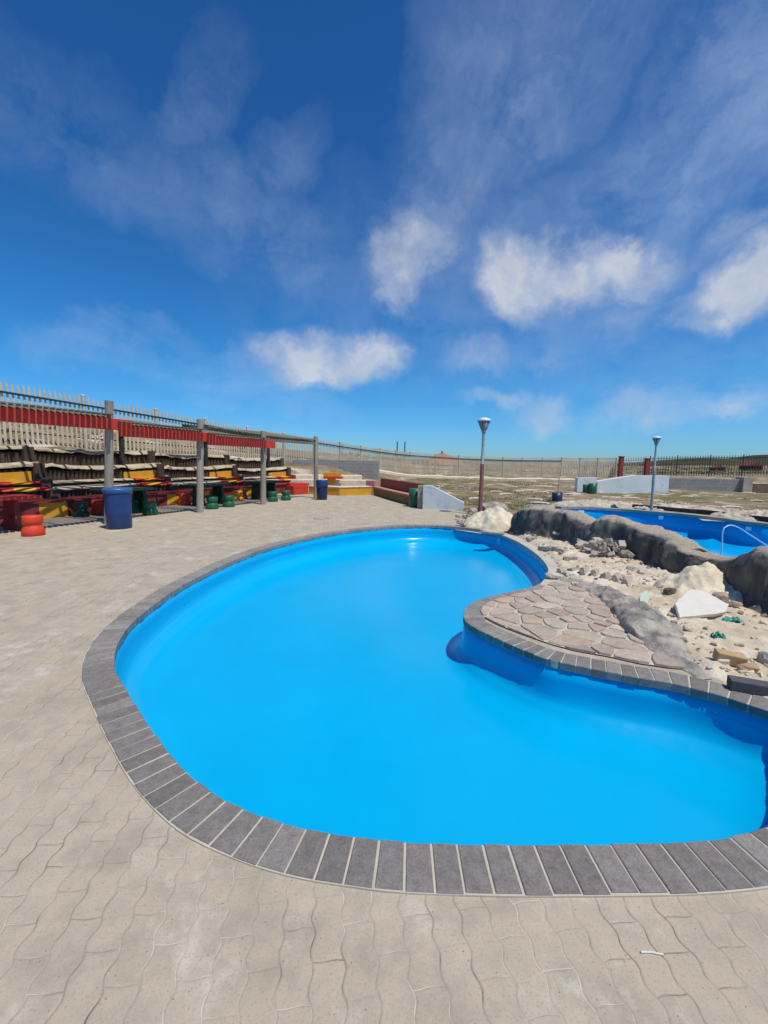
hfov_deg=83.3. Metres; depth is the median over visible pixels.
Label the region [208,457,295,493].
terraced seating
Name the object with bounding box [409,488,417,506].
bin
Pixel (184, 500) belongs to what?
stool
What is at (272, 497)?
stool
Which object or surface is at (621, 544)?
loose paver
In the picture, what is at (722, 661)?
rubble chips
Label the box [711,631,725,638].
plastic scrap
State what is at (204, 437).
pergola
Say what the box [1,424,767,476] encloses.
scrub
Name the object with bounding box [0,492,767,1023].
paved deck
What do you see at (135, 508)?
stool
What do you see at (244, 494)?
stool
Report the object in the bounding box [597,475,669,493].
ramp wall
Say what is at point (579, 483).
ramp wall
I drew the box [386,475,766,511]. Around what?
grass
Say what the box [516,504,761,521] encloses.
soil strip
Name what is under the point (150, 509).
stool
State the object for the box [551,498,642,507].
rubble heap
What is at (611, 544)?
loose paver
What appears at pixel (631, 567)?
rock
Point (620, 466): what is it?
gate pillar
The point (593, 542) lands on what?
loose paver
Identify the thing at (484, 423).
lamp post
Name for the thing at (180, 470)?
terraced seating
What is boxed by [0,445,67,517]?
terraced seating
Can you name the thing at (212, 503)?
stool
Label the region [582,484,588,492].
bin
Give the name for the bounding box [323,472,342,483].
painted ledge
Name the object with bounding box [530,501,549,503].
limestone
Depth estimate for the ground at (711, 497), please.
23.08 m
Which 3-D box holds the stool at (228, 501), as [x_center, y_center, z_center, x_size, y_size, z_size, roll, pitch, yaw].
[-5.275,-0.371,14.669,0.400,0.392,0.397,-1,7,-15]
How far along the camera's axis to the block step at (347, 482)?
22.45 m
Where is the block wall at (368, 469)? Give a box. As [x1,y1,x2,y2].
[292,460,378,479]
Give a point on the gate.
(637, 471)
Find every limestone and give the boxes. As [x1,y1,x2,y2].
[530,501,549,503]
[721,505,742,507]
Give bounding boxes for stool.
[0,509,3,526]
[21,514,45,536]
[72,502,89,516]
[90,499,102,514]
[132,499,139,513]
[142,501,157,515]
[178,493,190,505]
[206,497,218,508]
[223,495,234,506]
[233,490,242,500]
[238,489,247,498]
[267,491,277,501]
[281,490,290,500]
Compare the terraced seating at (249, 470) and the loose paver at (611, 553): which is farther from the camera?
the terraced seating at (249, 470)
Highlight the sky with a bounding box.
[0,0,767,461]
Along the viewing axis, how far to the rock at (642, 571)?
6.24 m
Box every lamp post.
[477,418,490,511]
[650,436,660,509]
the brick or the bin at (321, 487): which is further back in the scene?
the bin at (321, 487)
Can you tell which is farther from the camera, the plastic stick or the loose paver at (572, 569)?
the loose paver at (572, 569)
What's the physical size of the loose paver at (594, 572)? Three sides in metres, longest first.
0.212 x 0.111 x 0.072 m
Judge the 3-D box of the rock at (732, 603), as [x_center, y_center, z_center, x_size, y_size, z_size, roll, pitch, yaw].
[3.860,1.011,4.745,0.121,0.061,0.081,1,7,0]
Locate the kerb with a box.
[632,504,767,521]
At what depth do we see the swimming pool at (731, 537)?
13.49 m
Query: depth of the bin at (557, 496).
18.12 m
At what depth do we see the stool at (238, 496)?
16.85 m
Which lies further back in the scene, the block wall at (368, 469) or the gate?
the gate
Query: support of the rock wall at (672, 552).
on the ground at (711, 497)
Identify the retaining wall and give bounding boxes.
[668,478,740,491]
[752,483,767,492]
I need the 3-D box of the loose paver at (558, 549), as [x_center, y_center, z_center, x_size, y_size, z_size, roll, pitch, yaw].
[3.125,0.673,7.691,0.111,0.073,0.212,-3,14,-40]
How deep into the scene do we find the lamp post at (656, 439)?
15.39 m
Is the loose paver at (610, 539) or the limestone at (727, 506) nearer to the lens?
the loose paver at (610, 539)
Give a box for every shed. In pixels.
[710,466,725,470]
[738,462,763,470]
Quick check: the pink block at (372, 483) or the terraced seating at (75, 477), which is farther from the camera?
the pink block at (372, 483)
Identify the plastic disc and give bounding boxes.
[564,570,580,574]
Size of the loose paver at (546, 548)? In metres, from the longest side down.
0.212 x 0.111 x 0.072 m
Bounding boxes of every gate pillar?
[617,456,624,476]
[643,458,650,474]
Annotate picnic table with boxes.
[0,494,40,530]
[89,486,156,515]
[183,483,231,506]
[244,480,281,499]
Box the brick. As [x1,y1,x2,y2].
[712,648,747,665]
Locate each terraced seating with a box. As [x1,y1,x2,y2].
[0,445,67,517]
[1,447,184,515]
[128,453,251,502]
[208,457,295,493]
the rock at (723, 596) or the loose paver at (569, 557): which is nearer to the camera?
the rock at (723, 596)
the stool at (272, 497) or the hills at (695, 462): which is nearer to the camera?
the stool at (272, 497)
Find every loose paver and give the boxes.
[526,536,536,541]
[541,546,551,550]
[553,547,565,552]
[556,566,567,573]
[563,555,577,560]
[567,567,578,571]
[575,540,585,548]
[579,566,588,574]
[584,542,597,549]
[584,547,595,552]
[588,540,597,545]
[590,550,598,556]
[591,569,599,576]
[592,537,603,541]
[600,547,610,552]
[600,572,610,579]
[603,537,612,541]
[607,542,616,546]
[607,551,614,556]
[611,572,621,581]
[612,546,619,551]
[618,540,625,549]
[618,550,628,554]
[621,576,633,585]
[626,551,635,557]
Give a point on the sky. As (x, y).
(382, 224)
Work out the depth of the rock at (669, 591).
5.14 m
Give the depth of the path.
33.79 m
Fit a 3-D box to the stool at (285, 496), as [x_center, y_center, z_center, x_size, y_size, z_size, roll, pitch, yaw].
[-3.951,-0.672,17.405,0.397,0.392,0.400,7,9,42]
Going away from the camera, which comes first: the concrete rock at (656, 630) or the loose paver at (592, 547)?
the concrete rock at (656, 630)
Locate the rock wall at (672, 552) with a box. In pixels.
[504,506,767,617]
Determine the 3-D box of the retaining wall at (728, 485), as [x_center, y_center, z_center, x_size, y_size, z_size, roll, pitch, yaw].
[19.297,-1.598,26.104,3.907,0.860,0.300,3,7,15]
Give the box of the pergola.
[0,400,317,524]
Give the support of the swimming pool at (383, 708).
in the ground at (711, 497)
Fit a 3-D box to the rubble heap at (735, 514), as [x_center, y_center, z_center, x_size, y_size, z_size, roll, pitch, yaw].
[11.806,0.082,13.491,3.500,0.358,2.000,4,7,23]
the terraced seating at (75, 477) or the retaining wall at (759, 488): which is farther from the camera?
the retaining wall at (759, 488)
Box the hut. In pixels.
[427,451,460,465]
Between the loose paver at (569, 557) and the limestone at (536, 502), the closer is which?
the loose paver at (569, 557)
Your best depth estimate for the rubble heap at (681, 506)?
15.55 m
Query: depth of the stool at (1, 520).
9.88 m
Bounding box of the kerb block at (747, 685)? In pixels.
[726,675,767,695]
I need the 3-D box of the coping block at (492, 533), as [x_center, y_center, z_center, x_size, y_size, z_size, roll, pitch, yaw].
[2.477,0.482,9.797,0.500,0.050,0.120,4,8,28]
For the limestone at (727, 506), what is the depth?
16.59 m
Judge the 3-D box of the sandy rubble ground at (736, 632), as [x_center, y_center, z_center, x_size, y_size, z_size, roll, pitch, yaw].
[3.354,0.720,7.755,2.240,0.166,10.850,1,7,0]
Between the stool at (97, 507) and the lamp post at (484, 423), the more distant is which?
the lamp post at (484, 423)
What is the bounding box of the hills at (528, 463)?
[423,459,632,464]
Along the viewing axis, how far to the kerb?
14.74 m
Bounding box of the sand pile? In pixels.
[653,561,742,603]
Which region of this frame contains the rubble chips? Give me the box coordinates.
[523,534,767,675]
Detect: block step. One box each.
[290,479,365,491]
[295,474,361,479]
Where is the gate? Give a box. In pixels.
[616,456,646,475]
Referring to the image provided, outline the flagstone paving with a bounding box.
[481,579,685,668]
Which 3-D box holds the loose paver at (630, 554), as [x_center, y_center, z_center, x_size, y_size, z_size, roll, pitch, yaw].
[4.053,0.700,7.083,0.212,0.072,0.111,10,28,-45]
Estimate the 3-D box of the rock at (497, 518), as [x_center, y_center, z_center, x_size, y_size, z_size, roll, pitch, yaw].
[2.821,0.142,10.839,2.500,0.604,1.600,7,9,43]
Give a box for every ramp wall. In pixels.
[422,485,463,510]
[574,477,596,491]
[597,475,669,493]
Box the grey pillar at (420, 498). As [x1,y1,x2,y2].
[417,485,422,508]
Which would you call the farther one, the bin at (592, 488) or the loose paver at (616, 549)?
the bin at (592, 488)
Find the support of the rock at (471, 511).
on the ground at (711, 497)
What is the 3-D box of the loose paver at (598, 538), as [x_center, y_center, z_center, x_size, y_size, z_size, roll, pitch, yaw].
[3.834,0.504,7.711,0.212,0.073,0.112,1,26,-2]
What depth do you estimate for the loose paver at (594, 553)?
7.26 m
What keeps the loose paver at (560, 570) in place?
on the sandy rubble ground at (736, 632)
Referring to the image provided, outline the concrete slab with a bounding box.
[674,589,728,618]
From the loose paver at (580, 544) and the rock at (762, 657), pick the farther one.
the loose paver at (580, 544)
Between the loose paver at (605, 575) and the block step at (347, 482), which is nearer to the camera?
the loose paver at (605, 575)
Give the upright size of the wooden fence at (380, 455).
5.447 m
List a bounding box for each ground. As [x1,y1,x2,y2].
[0,422,767,514]
[519,534,767,698]
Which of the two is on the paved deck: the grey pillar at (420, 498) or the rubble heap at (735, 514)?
the grey pillar at (420, 498)
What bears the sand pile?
on the sandy rubble ground at (736, 632)
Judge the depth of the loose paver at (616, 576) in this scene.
5.77 m
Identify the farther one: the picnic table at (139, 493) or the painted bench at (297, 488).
the painted bench at (297, 488)
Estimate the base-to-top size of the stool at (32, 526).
0.416 m
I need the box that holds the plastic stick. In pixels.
[640,951,663,955]
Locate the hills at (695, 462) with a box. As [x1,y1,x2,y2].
[591,455,767,465]
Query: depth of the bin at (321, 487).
17.67 m
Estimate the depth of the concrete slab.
4.54 m
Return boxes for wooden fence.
[0,381,560,475]
[560,457,616,476]
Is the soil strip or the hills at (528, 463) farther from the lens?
the hills at (528, 463)
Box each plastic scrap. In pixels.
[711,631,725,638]
[721,616,742,622]
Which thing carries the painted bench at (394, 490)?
on the paved deck
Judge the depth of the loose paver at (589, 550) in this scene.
7.62 m
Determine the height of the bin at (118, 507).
0.930 m
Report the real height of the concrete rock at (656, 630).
0.196 m
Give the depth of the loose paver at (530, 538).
8.89 m
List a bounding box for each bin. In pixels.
[102,487,132,529]
[316,480,327,499]
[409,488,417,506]
[552,492,562,501]
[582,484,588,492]
[588,483,596,493]
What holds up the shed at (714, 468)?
on the ground at (711, 497)
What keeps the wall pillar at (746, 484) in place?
on the ground at (711, 497)
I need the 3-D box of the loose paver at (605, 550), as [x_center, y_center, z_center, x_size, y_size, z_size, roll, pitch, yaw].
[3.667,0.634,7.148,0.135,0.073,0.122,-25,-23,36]
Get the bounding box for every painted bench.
[286,483,371,495]
[373,478,425,504]
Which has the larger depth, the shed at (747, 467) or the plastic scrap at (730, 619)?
the shed at (747, 467)
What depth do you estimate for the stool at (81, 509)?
11.59 m
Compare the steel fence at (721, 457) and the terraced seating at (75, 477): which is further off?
the steel fence at (721, 457)
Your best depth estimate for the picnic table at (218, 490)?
15.25 m
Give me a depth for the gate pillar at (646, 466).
51.20 m
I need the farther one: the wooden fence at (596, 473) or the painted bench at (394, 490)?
the wooden fence at (596, 473)
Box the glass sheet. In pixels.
[639,591,648,603]
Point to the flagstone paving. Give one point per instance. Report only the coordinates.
(565, 614)
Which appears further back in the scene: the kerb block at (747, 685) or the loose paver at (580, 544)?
the loose paver at (580, 544)
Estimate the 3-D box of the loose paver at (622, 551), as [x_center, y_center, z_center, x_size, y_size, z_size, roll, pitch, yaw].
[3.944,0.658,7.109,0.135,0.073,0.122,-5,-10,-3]
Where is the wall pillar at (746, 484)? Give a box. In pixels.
[736,477,753,491]
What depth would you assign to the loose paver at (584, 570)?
6.13 m
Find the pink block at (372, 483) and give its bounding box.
[366,480,378,493]
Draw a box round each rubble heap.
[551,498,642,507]
[631,504,723,511]
[698,509,767,521]
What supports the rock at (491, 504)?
on the ground at (711, 497)
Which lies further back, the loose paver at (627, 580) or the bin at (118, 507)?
the bin at (118, 507)
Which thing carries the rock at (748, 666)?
on the sandy rubble ground at (736, 632)
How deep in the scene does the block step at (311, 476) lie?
23.35 m
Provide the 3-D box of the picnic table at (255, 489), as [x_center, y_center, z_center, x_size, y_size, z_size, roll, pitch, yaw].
[-4.974,-0.923,17.890,0.780,0.750,1.500,4,7,23]
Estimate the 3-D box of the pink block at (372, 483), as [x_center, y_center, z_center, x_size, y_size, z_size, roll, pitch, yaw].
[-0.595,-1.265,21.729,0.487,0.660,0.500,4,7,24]
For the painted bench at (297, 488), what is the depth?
20.36 m
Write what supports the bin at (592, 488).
on the ground at (711, 497)
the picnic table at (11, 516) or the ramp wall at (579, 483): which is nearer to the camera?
the picnic table at (11, 516)
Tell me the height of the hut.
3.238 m
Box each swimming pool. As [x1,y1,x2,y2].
[81,524,767,897]
[547,505,767,556]
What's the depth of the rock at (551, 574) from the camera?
5.98 m
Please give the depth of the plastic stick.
1.42 m
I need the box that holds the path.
[379,470,574,481]
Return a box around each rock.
[461,506,512,532]
[468,508,476,514]
[483,501,509,511]
[544,571,560,578]
[558,576,710,678]
[627,565,641,569]
[637,568,652,573]
[663,588,676,594]
[712,592,728,602]
[729,600,742,606]
[736,663,759,670]
[757,651,767,663]
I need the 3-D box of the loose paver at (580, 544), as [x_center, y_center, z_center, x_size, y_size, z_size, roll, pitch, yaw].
[3.604,0.597,7.905,0.211,0.070,0.108,-22,24,-26]
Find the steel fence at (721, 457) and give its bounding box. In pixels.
[649,454,767,476]
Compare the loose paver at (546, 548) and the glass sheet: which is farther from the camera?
the loose paver at (546, 548)
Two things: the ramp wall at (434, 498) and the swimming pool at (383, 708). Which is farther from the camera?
the ramp wall at (434, 498)
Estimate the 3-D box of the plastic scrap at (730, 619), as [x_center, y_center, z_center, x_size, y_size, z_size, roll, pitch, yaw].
[3.517,1.079,4.368,0.214,0.062,0.114,1,7,0]
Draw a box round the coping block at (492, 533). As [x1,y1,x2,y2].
[482,531,504,534]

